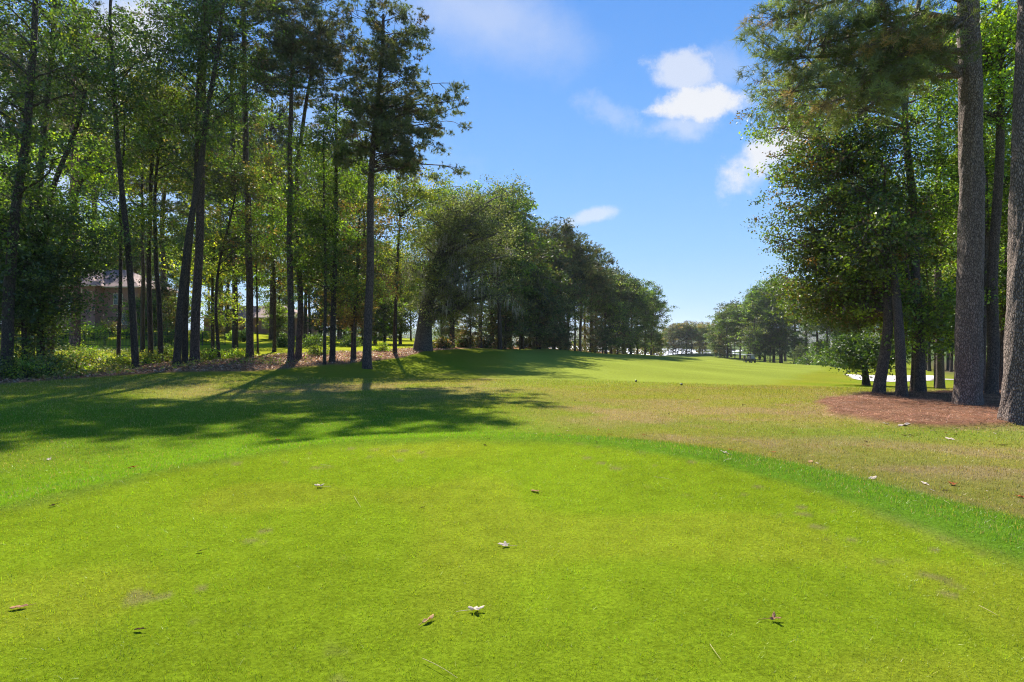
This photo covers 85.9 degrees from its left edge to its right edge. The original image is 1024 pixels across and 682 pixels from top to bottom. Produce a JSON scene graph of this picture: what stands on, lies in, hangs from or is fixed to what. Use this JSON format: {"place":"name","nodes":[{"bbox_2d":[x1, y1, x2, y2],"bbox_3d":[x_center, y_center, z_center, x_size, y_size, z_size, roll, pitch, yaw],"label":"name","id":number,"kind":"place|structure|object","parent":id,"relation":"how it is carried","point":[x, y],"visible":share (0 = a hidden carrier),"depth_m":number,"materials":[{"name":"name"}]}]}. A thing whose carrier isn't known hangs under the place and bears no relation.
{"place":"outdoors","nodes":[
{"label":"outdoors","id":0,"kind":"place"},
{"bbox_2d":[0,0,1016,333],"label":"sky","id":1,"kind":"structure","parent":0,"point":[616,116],"materials":[{"name":"blue"}]},
{"bbox_2d":[0,328,1023,681],"bbox_3d":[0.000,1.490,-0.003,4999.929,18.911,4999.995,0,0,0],"label":"ground","id":2,"kind":"structure","parent":0,"point":[494,364],"depth_m":4.21,"materials":[{"name":"green plant"}]},
{"bbox_2d":[0,346,57,379],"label":"shrub","id":3,"kind":"object","parent":2,"relation":"on","point":[33,370],"visible":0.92,"depth_m":24.91,"materials":[{"name":"green plant"}]},
{"bbox_2d":[12,351,78,376],"bbox_3d":[-22.446,1.261,26.468,2.183,1.588,2.731,0,0,36],"label":"shrub","id":4,"kind":"object","parent":2,"relation":"on","point":[55,363],"visible":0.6,"depth_m":26.51,"materials":[{"name":"green plant"}]},
{"bbox_2d":[0,0,122,316],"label":"pine tree","id":5,"kind":"object","parent":2,"relation":"on","point":[24,81],"visible":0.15,"depth_m":78.87,"materials":[{"name":"green plant"}]},
{"bbox_2d":[0,169,141,361],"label":"hardwood tree","id":6,"kind":"object","parent":2,"relation":"on","point":[28,292],"visible":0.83,"depth_m":28.76,"materials":[{"name":"green plant"}]},
{"bbox_2d":[0,123,144,354],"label":"hardwood tree","id":7,"kind":"object","parent":2,"relation":"on","point":[81,171],"visible":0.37,"depth_m":36.44,"materials":[{"name":"green plant"}]},
{"bbox_2d":[0,0,151,368],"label":"hardwood tree","id":8,"kind":"object","parent":2,"relation":"on","point":[20,170],"visible":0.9,"depth_m":26.88,"materials":[{"name":"green plant"}]},
{"bbox_2d":[0,0,157,360],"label":"hardwood tree","id":9,"kind":"object","parent":2,"relation":"on","point":[56,10],"visible":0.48,"depth_m":32.75,"materials":[{"name":"green plant"}]},
{"bbox_2d":[0,28,160,364],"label":"hardwood tree","id":10,"kind":"object","parent":2,"relation":"on","point":[63,159],"visible":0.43,"depth_m":29.71,"materials":[{"name":"green plant"}]},
{"bbox_2d":[10,0,151,346],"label":"pine tree","id":11,"kind":"object","parent":2,"relation":"on","point":[76,337],"visible":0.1,"depth_m":52.82,"materials":[{"name":"green plant"}]},
{"bbox_2d":[61,346,102,372],"bbox_3d":[-22.866,1.234,28.564,2.950,1.994,2.617,0,0,32],"label":"shrub","id":12,"kind":"object","parent":2,"relation":"on","point":[83,364],"visible":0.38,"depth_m":28.37,"materials":[{"name":"green plant"}]},
{"bbox_2d":[11,62,162,268],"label":"tree","id":13,"kind":"object","parent":2,"relation":"on","point":[101,170],"visible":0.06,"depth_m":99.30,"materials":[{"name":"green plant"}]},
{"bbox_2d":[33,108,183,356],"bbox_3d":[-25.600,-6.951,35.374,7.643,17.509,7.023,0,0,-12],"label":"hardwood tree","id":14,"kind":"object","parent":2,"relation":"on","point":[124,155],"visible":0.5,"depth_m":35.36,"materials":[{"name":"green plant"}]},
{"bbox_2d":[12,0,217,368],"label":"hardwood tree","id":15,"kind":"object","parent":2,"relation":"on","point":[141,101],"visible":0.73,"depth_m":31.93,"materials":[{"name":"green plant"}]},
{"bbox_2d":[57,269,177,329],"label":"brick house","id":16,"kind":"structure","parent":2,"relation":"on","point":[95,284],"depth_m":85.96,"materials":[{"name":"brick"}]},
{"bbox_2d":[14,330,222,346],"bbox_3d":[-41.037,-0.381,55.395,21.523,2.056,1.955,0,0,-23],"label":"iron fence","id":17,"kind":"object","parent":2,"relation":"on","point":[83,333],"visible":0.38,"depth_m":55.33,"materials":[{"name":"black metal"}]},
{"bbox_2d":[82,222,177,278],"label":"hardwood tree","id":18,"kind":"object","parent":2,"relation":"on","point":[136,264],"visible":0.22,"depth_m":98.22,"materials":[{"name":"green plant"}]},
{"bbox_2d":[71,91,193,351],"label":"hardwood tree","id":19,"kind":"object","parent":2,"relation":"on","point":[142,329],"visible":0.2,"depth_m":45.92,"materials":[{"name":"green plant"}]},
{"bbox_2d":[107,292,170,331],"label":"hardwood tree","id":20,"kind":"object","parent":2,"relation":"on","point":[138,305],"visible":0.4,"depth_m":65.68,"materials":[{"name":"green plant"}]},
{"bbox_2d":[79,64,217,328],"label":"pine tree","id":21,"kind":"object","parent":2,"relation":"on","point":[163,273],"visible":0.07,"depth_m":88.25,"materials":[{"name":"green plant"}]},
{"bbox_2d":[89,0,229,354],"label":"hardwood tree","id":22,"kind":"object","parent":2,"relation":"on","point":[149,281],"visible":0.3,"depth_m":37.86,"materials":[{"name":"green plant"}]},
{"bbox_2d":[134,276,190,335],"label":"hardwood tree","id":23,"kind":"object","parent":2,"relation":"on","point":[164,294],"visible":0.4,"depth_m":69.77,"materials":[{"name":"green plant"}]},
{"bbox_2d":[98,57,233,361],"bbox_3d":[-23.264,-8.463,37.205,7.444,20.568,6.919,0,0,35],"label":"hardwood tree","id":24,"kind":"object","parent":2,"relation":"on","point":[157,165],"visible":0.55,"depth_m":36.42,"materials":[{"name":"green plant"}]},
{"bbox_2d":[151,236,192,287],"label":"hardwood tree","id":25,"kind":"object","parent":2,"relation":"on","point":[173,269],"visible":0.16,"depth_m":118.52,"materials":[{"name":"green plant"}]},
{"bbox_2d":[151,208,223,287],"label":"hardwood tree","id":26,"kind":"object","parent":2,"relation":"on","point":[180,249],"visible":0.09,"depth_m":89.12,"materials":[{"name":"green plant"}]},
{"bbox_2d":[107,0,274,363],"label":"hardwood tree","id":27,"kind":"object","parent":2,"relation":"on","point":[184,350],"visible":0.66,"depth_m":34.72,"materials":[{"name":"green plant"}]},
{"bbox_2d":[0,342,406,379],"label":"ground cover","id":28,"kind":"object","parent":2,"relation":"on","point":[103,368],"visible":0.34,"depth_m":35.94,"materials":[{"name":"green plant"}]},
{"bbox_2d":[141,101,273,333],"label":"tree","id":29,"kind":"object","parent":2,"relation":"on","point":[179,210],"visible":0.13,"depth_m":82.41,"materials":[{"name":"green plant"}]},
{"bbox_2d":[152,183,266,350],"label":"hardwood tree","id":30,"kind":"object","parent":2,"relation":"on","point":[212,276],"visible":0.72,"depth_m":43.53,"materials":[{"name":"green plant"}]},
{"bbox_2d":[112,0,314,366],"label":"hardwood tree","id":31,"kind":"object","parent":2,"relation":"on","point":[213,76],"visible":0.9,"depth_m":33.87,"materials":[{"name":"green plant"}]},
{"bbox_2d":[147,0,281,362],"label":"pine tree","id":32,"kind":"object","parent":2,"relation":"on","point":[196,304],"visible":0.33,"depth_m":36.82,"materials":[{"name":"green plant"}]},
{"bbox_2d":[203,291,244,335],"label":"hardwood tree","id":33,"kind":"object","parent":2,"relation":"on","point":[222,329],"visible":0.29,"depth_m":79.65,"materials":[{"name":"green plant"}]},
{"bbox_2d":[0,347,451,382],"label":"leaf litter","id":34,"kind":"object","parent":2,"relation":"on","point":[182,369],"visible":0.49,"depth_m":35.56,"materials":[{"name":"brown plant"}]},
{"bbox_2d":[172,215,282,337],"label":"hardwood tree","id":35,"kind":"object","parent":2,"relation":"on","point":[222,231],"visible":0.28,"depth_m":72.85,"materials":[{"name":"green plant"}]},
{"bbox_2d":[163,22,294,349],"bbox_3d":[-25.226,-13.835,50.347,11.560,30.194,9.555,0,0,0],"label":"hardwood tree","id":36,"kind":"object","parent":2,"relation":"on","point":[234,328],"visible":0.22,"depth_m":49.78,"materials":[{"name":"green plant"}]},
{"bbox_2d":[172,157,290,358],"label":"hardwood tree","id":37,"kind":"object","parent":2,"relation":"on","point":[242,179],"visible":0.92,"depth_m":39.49,"materials":[{"name":"green plant"}]},
{"bbox_2d":[218,163,294,352],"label":"hardwood tree","id":38,"kind":"object","parent":2,"relation":"on","point":[269,220],"visible":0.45,"depth_m":45.68,"materials":[{"name":"green plant"}]},
{"bbox_2d":[203,306,317,335],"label":"brick bungalow","id":39,"kind":"object","parent":2,"relation":"on","point":[261,330],"visible":0.1,"depth_m":96.00,"materials":[{"name":"brick"}]},
{"bbox_2d":[206,109,330,351],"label":"hardwood tree","id":40,"kind":"object","parent":2,"relation":"on","point":[275,265],"visible":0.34,"depth_m":47.84,"materials":[{"name":"green plant"}]},
{"bbox_2d":[207,90,338,339],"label":"tree","id":41,"kind":"object","parent":2,"relation":"on","point":[282,130],"visible":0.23,"depth_m":77.80,"materials":[{"name":"green plant"}]},
{"bbox_2d":[258,296,296,334],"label":"hardwood tree","id":42,"kind":"object","parent":2,"relation":"on","point":[281,318],"visible":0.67,"depth_m":81.05,"materials":[{"name":"green plant"}]},
{"bbox_2d":[254,254,313,309],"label":"hardwood tree","id":43,"kind":"object","parent":2,"relation":"on","point":[284,300],"visible":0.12,"depth_m":119.58,"materials":[{"name":"green plant"}]},
{"bbox_2d":[215,0,353,357],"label":"pine tree","id":44,"kind":"object","parent":2,"relation":"on","point":[249,325],"visible":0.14,"depth_m":41.82,"materials":[{"name":"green plant"}]},
{"bbox_2d":[231,0,345,361],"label":"pine tree","id":45,"kind":"object","parent":2,"relation":"on","point":[289,49],"visible":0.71,"depth_m":38.78,"materials":[{"name":"green plant"}]},
{"bbox_2d":[260,0,358,358],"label":"pine tree","id":46,"kind":"object","parent":2,"relation":"on","point":[330,45],"visible":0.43,"depth_m":40.75,"materials":[{"name":"green plant"}]},
{"bbox_2d":[235,81,397,362],"bbox_3d":[-13.446,-8.211,39.615,11.680,20.328,8.181,0,0,0],"label":"hardwood tree","id":47,"kind":"object","parent":2,"relation":"on","point":[335,228],"visible":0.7,"depth_m":38.81,"materials":[{"name":"green plant"}]},
{"bbox_2d":[265,104,382,364],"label":"hardwood tree","id":48,"kind":"object","parent":2,"relation":"on","point":[321,149],"visible":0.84,"depth_m":37.86,"materials":[{"name":"green plant"}]},
{"bbox_2d":[303,287,359,339],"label":"hardwood tree","id":49,"kind":"object","parent":2,"relation":"on","point":[319,314],"visible":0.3,"depth_m":68.87,"materials":[{"name":"green plant"}]},
{"bbox_2d":[272,143,398,264],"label":"hardwood tree","id":50,"kind":"object","parent":2,"relation":"on","point":[364,215],"visible":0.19,"depth_m":51.33,"materials":[{"name":"green plant"}]},
{"bbox_2d":[302,268,399,360],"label":"hardwood tree","id":51,"kind":"object","parent":2,"relation":"on","point":[355,286],"visible":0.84,"depth_m":39.68,"materials":[{"name":"green plant"}]},
{"bbox_2d":[295,189,411,358],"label":"hardwood tree","id":52,"kind":"object","parent":2,"relation":"on","point":[359,267],"visible":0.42,"depth_m":42.70,"materials":[{"name":"green plant"}]},
{"bbox_2d":[359,288,417,343],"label":"hardwood tree","id":53,"kind":"object","parent":2,"relation":"on","point":[386,315],"visible":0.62,"depth_m":70.95,"materials":[{"name":"green plant"}]},
{"bbox_2d":[305,0,472,368],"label":"pine tree","id":54,"kind":"object","parent":2,"relation":"on","point":[391,119],"visible":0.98,"depth_m":38.02,"materials":[{"name":"green plant"}]},
{"bbox_2d":[361,246,420,343],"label":"hardwood tree","id":55,"kind":"object","parent":2,"relation":"on","point":[407,326],"visible":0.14,"depth_m":80.68,"materials":[{"name":"green plant"}]},
{"bbox_2d":[348,163,470,353],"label":"hardwood tree","id":56,"kind":"object","parent":2,"relation":"on","point":[406,198],"visible":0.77,"depth_m":49.72,"materials":[{"name":"green plant"}]},
{"bbox_2d":[403,184,506,347],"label":"hardwood tree","id":57,"kind":"object","parent":2,"relation":"on","point":[452,327],"visible":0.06,"depth_m":67.59,"materials":[{"name":"green plant"}]},
{"bbox_2d":[388,169,540,350],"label":"oak tree","id":58,"kind":"object","parent":2,"relation":"on","point":[465,220],"visible":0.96,"depth_m":55.07,"materials":[{"name":"green plant"}]},
{"bbox_2d":[449,302,490,347],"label":"hardwood tree","id":59,"kind":"object","parent":2,"relation":"on","point":[467,331],"visible":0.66,"depth_m":69.67,"materials":[{"name":"green plant"}]},
{"bbox_2d":[465,220,540,347],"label":"hardwood tree","id":60,"kind":"object","parent":2,"relation":"on","point":[532,266],"visible":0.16,"depth_m":78.04,"materials":[{"name":"green plant"}]},
{"bbox_2d":[476,277,534,349],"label":"hardwood tree","id":61,"kind":"object","parent":2,"relation":"on","point":[507,316],"visible":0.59,"depth_m":75.42,"materials":[{"name":"green plant"}]},
{"bbox_2d":[466,180,554,349],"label":"hardwood tree","id":62,"kind":"object","parent":2,"relation":"on","point":[526,208],"visible":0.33,"depth_m":70.41,"materials":[{"name":"green plant"}]},
{"bbox_2d":[484,190,558,339],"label":"pine tree","id":63,"kind":"object","parent":2,"relation":"on","point":[530,215],"visible":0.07,"depth_m":83.34,"materials":[{"name":"green plant"}]},
{"bbox_2d":[483,220,575,348],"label":"hardwood tree","id":64,"kind":"object","parent":2,"relation":"on","point":[538,328],"visible":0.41,"depth_m":81.82,"materials":[{"name":"green plant"}]},
{"bbox_2d":[524,293,560,348],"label":"hardwood tree","id":65,"kind":"object","parent":2,"relation":"on","point":[539,340],"visible":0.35,"depth_m":87.24,"materials":[{"name":"green plant"}]},
{"bbox_2d":[529,258,572,348],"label":"hardwood tree","id":66,"kind":"object","parent":2,"relation":"on","point":[545,265],"visible":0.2,"depth_m":86.32,"materials":[{"name":"green plant"}]},
{"bbox_2d":[523,221,580,347],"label":"pine tree","id":67,"kind":"object","parent":2,"relation":"on","point":[558,261],"visible":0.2,"depth_m":94.09,"materials":[{"name":"green plant"}]},
{"bbox_2d":[539,303,572,349],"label":"hardwood tree","id":68,"kind":"object","parent":2,"relation":"on","point":[559,339],"visible":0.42,"depth_m":92.98,"materials":[{"name":"green plant"}]},
{"bbox_2d":[529,216,586,348],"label":"pine tree","id":69,"kind":"object","parent":2,"relation":"on","point":[566,228],"visible":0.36,"depth_m":96.32,"materials":[{"name":"green plant"}]},
{"bbox_2d":[541,269,589,349],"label":"hardwood tree","id":70,"kind":"object","parent":2,"relation":"on","point":[569,290],"visible":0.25,"depth_m":95.64,"materials":[{"name":"green plant"}]},
{"bbox_2d":[548,233,597,345],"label":"pine tree","id":71,"kind":"object","parent":2,"relation":"on","point":[573,247],"visible":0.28,"depth_m":101.88,"materials":[{"name":"green plant"}]},
{"bbox_2d":[559,279,602,350],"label":"hardwood tree","id":72,"kind":"object","parent":2,"relation":"on","point":[578,311],"visible":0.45,"depth_m":102.92,"materials":[{"name":"green plant"}]},
{"bbox_2d":[559,240,613,350],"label":"pine tree","id":73,"kind":"object","parent":2,"relation":"on","point":[590,275],"visible":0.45,"depth_m":104.79,"materials":[{"name":"green plant"}]},
{"bbox_2d":[576,307,609,352],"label":"hardwood tree","id":74,"kind":"object","parent":2,"relation":"on","point":[589,339],"visible":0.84,"depth_m":107.38,"materials":[{"name":"green plant"}]},
{"bbox_2d":[583,248,624,352],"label":"pine tree","id":75,"kind":"object","parent":2,"relation":"on","point":[599,293],"visible":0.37,"depth_m":110.49,"materials":[{"name":"green plant"}]},
{"bbox_2d":[586,268,641,353],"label":"hardwood tree","id":76,"kind":"object","parent":2,"relation":"on","point":[609,316],"visible":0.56,"depth_m":116.28,"materials":[{"name":"green plant"}]},
{"bbox_2d":[605,266,639,353],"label":"pine tree","id":77,"kind":"object","parent":2,"relation":"on","point":[622,298],"visible":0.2,"depth_m":122.56,"materials":[{"name":"green plant"}]},
{"bbox_2d":[617,268,654,353],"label":"hardwood tree","id":78,"kind":"object","parent":2,"relation":"on","point":[642,305],"visible":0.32,"depth_m":127.46,"materials":[{"name":"green plant"}]},
{"bbox_2d":[619,300,660,353],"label":"hardwood tree","id":79,"kind":"object","parent":2,"relation":"on","point":[644,325],"visible":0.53,"depth_m":137.56,"materials":[{"name":"green plant"}]},
{"bbox_2d":[637,280,670,354],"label":"hardwood tree","id":80,"kind":"object","parent":2,"relation":"on","point":[656,298],"visible":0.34,"depth_m":144.62,"materials":[{"name":"green plant"}]},
{"bbox_2d":[672,320,700,353],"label":"hardwood tree","id":81,"kind":"object","parent":2,"relation":"on","point":[683,346],"visible":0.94,"depth_m":268.92,"materials":[{"name":"green plant"}]},
{"bbox_2d":[705,303,743,357],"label":"hardwood tree","id":82,"kind":"object","parent":2,"relation":"on","point":[719,327],"visible":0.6,"depth_m":203.58,"materials":[{"name":"green plant"}]},
{"bbox_2d":[727,306,759,356],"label":"hardwood tree","id":83,"kind":"object","parent":2,"relation":"on","point":[734,319],"visible":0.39,"depth_m":195.23,"materials":[{"name":"green plant"}]},
{"bbox_2d":[724,318,777,357],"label":"hardwood tree","id":84,"kind":"object","parent":2,"relation":"on","point":[754,331],"visible":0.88,"depth_m":180.56,"materials":[{"name":"green plant"}]},
{"bbox_2d":[736,288,776,361],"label":"hardwood tree","id":85,"kind":"object","parent":2,"relation":"on","point":[752,299],"visible":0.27,"depth_m":189.31,"materials":[{"name":"green plant"}]},
{"bbox_2d":[739,278,789,362],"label":"hardwood tree","id":86,"kind":"object","parent":2,"relation":"on","point":[755,291],"visible":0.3,"depth_m":185.04,"materials":[{"name":"green plant"}]},
{"bbox_2d":[742,287,802,362],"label":"hardwood tree","id":87,"kind":"object","parent":2,"relation":"on","point":[772,321],"visible":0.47,"depth_m":178.78,"materials":[{"name":"green plant"}]},
{"bbox_2d":[778,324,813,363],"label":"hardwood tree","id":88,"kind":"object","parent":2,"relation":"on","point":[802,341],"visible":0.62,"depth_m":170.92,"materials":[{"name":"green plant"}]},
{"bbox_2d":[793,300,849,354],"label":"hardwood tree","id":89,"kind":"object","parent":2,"relation":"on","point":[819,326],"visible":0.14,"depth_m":150.13,"materials":[{"name":"green plant"}]},
{"bbox_2d":[740,160,933,393],"bbox_3d":[13.661,-2.827,24.284,6.773,10.493,7.412,0,0,0],"label":"maple tree","id":90,"kind":"object","parent":2,"relation":"on","point":[801,288],"visible":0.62,"depth_m":23.55,"materials":[{"name":"green plant"}]},
{"bbox_2d":[738,96,958,396],"bbox_3d":[13.812,-4.108,23.074,9.394,12.970,8.226,0,0,-44],"label":"maple tree","id":91,"kind":"object","parent":2,"relation":"on","point":[836,165],"visible":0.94,"depth_m":22.30,"materials":[{"name":"green plant"}]},
{"bbox_2d":[799,328,929,385],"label":"magnolia tree","id":92,"kind":"object","parent":2,"relation":"on","point":[862,354],"visible":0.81,"depth_m":35.64,"materials":[{"name":"green plant"}]},
{"bbox_2d":[730,0,1004,392],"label":"maple tree","id":93,"kind":"object","parent":2,"relation":"on","point":[919,384],"visible":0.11,"depth_m":23.49,"materials":[{"name":"green plant"}]},
{"bbox_2d":[728,0,1013,404],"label":"pine tree","id":94,"kind":"object","parent":2,"relation":"on","point":[878,51],"visible":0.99,"depth_m":16.39,"materials":[{"name":"green plant"}]},
{"bbox_2d":[753,388,1023,432],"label":"pine straw","id":95,"kind":"object","parent":2,"relation":"on","point":[945,392],"visible":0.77,"depth_m":16.31,"materials":[{"name":"brown plant"}]},
{"bbox_2d":[804,249,1005,391],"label":"maple tree","id":96,"kind":"object","parent":2,"relation":"on","point":[935,325],"visible":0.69,"depth_m":21.26,"materials":[{"name":"green plant"}]},
{"bbox_2d":[864,11,1011,388],"bbox_3d":[23.998,-7.431,30.840,9.857,21.046,8.038,0,0,0],"label":"hardwood tree","id":97,"kind":"object","parent":2,"relation":"on","point":[940,376],"visible":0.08,"depth_m":30.85,"materials":[{"name":"green plant"}]},
{"bbox_2d":[887,99,1011,390],"bbox_3d":[18.981,-3.730,22.473,6.282,12.370,5.238,0,0,0],"label":"hardwood tree","id":98,"kind":"object","parent":2,"relation":"on","point":[952,168],"visible":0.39,"depth_m":22.34,"materials":[{"name":"green plant"}]},
{"bbox_2d":[906,245,1003,387],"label":"hardwood tree","id":99,"kind":"object","parent":2,"relation":"on","point":[950,269],"visible":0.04,"depth_m":33.49,"materials":[{"name":"green plant"}]},
{"bbox_2d":[901,0,1017,393],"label":"hardwood tree","id":100,"kind":"object","parent":2,"relation":"on","point":[1003,29],"visible":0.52,"depth_m":20.36,"materials":[{"name":"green plant"}]},
{"bbox_2d":[922,135,1009,390],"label":"hardwood tree","id":101,"kind":"object","parent":2,"relation":"on","point":[1002,285],"visible":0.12,"depth_m":23.35,"materials":[{"name":"green plant"}]},
{"bbox_2d":[997,0,1023,424],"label":"pine tree","id":102,"kind":"object","parent":2,"relation":"on","point":[1011,407],"visible":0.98,"depth_m":13.25,"materials":[{"name":"brown plant"}]},
{"bbox_2d":[326,332,932,345],"bbox_3d":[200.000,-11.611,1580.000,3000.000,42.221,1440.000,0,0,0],"label":"hills","id":103,"kind":"structure","parent":0,"point":[814,339],"depth_m":1038.34,"materials":[{"name":"green plant"}]},
{"bbox_2d":[189,326,879,344],"bbox_3d":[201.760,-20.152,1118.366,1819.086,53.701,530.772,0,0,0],"label":"distant woods","id":104,"kind":"object","parent":103,"relation":"on","point":[433,338],"visible":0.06,"depth_m":990.01,"materials":[{"name":"green plant"}]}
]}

